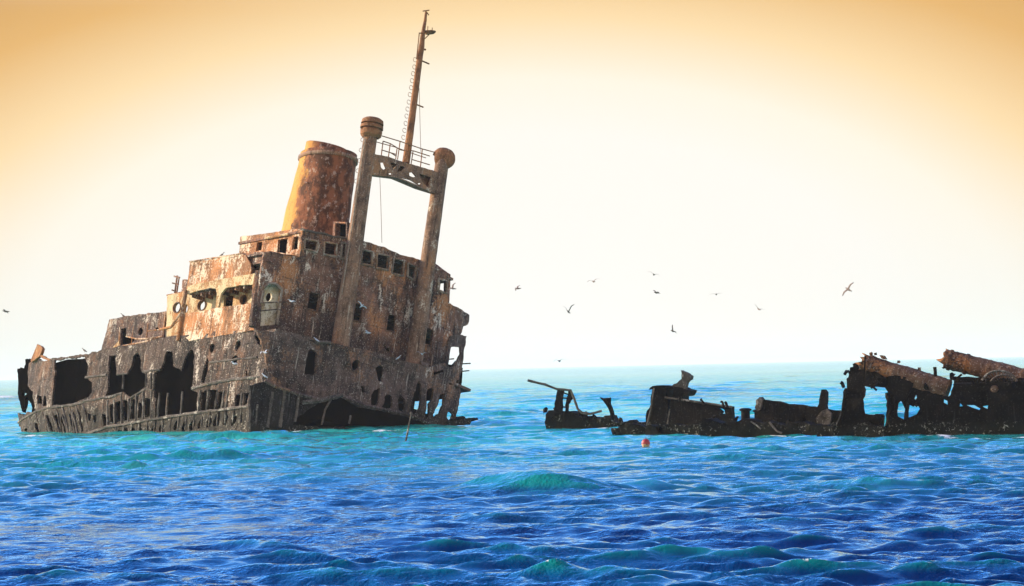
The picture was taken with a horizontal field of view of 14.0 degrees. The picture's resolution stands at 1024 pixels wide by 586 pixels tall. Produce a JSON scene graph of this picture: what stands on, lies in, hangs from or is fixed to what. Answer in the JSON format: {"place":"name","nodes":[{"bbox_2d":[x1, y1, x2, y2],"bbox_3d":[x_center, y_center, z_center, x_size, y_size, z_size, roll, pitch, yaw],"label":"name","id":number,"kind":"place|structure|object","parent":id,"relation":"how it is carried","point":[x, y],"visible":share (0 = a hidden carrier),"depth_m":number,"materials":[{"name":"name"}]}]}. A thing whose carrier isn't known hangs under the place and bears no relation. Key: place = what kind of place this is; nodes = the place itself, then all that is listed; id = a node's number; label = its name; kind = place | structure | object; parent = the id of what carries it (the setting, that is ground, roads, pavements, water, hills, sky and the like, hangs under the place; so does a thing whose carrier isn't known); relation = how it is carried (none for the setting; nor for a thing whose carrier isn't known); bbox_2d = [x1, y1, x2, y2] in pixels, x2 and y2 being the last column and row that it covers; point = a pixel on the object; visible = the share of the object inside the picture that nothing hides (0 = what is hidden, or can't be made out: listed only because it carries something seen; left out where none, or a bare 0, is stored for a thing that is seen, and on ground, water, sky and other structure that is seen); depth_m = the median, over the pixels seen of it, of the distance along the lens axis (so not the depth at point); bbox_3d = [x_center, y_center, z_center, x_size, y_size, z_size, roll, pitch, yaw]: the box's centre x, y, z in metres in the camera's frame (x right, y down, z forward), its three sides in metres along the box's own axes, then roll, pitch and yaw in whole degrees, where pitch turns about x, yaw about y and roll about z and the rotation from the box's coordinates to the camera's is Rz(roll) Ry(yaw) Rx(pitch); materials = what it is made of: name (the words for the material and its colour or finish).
{"place":"outdoors","nodes":[
{"label":"outdoors","id":0,"kind":"place"},
{"bbox_2d":[0,357,1023,585],"bbox_3d":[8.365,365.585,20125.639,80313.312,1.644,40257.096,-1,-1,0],"label":"sea","id":1,"kind":"structure","parent":0,"point":[507,488],"depth_m":134.32,"materials":[{"name":"liquid"}]},
{"bbox_2d":[17,10,477,432],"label":"shipwreck","id":2,"kind":"object","parent":1,"relation":"in","point":[321,262],"visible":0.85,"depth_m":312.65,"materials":[{"name":"brown metal"}]},
{"bbox_2d":[405,412,412,440],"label":"stake","id":3,"kind":"object","parent":1,"relation":"in","point":[411,413],"visible":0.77,"depth_m":244.80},
{"bbox_2d":[641,438,649,446],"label":"buoy","id":4,"kind":"object","parent":1,"relation":"on","point":[645,442],"visible":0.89,"depth_m":214.49,"materials":[{"name":"red paint"}]},
{"bbox_2d":[527,363,1023,437],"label":"sunken hull","id":5,"kind":"object","parent":1,"relation":"in","point":[676,410],"visible":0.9,"depth_m":230.35,"materials":[{"name":"black metal"}]},
{"bbox_2d":[856,352,951,400],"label":"fallen mast","id":6,"kind":"object","parent":5,"relation":"on","point":[903,381],"visible":1,"depth_m":229.08,"materials":[{"name":"brown metal"}]},
{"bbox_2d":[936,349,1023,378],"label":"fallen mast","id":7,"kind":"object","parent":5,"relation":"on","point":[962,363],"visible":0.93,"depth_m":230.38,"materials":[{"name":"brown metal"}]},
{"bbox_2d":[0,0,1023,379],"label":"sky","id":8,"kind":"structure","parent":0,"point":[776,157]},
{"bbox_2d":[842,282,853,295],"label":"gull","id":9,"kind":"object","parent":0,"point":[847,289],"visible":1,"depth_m":225.03,"materials":[{"name":"grey"}]}
]}

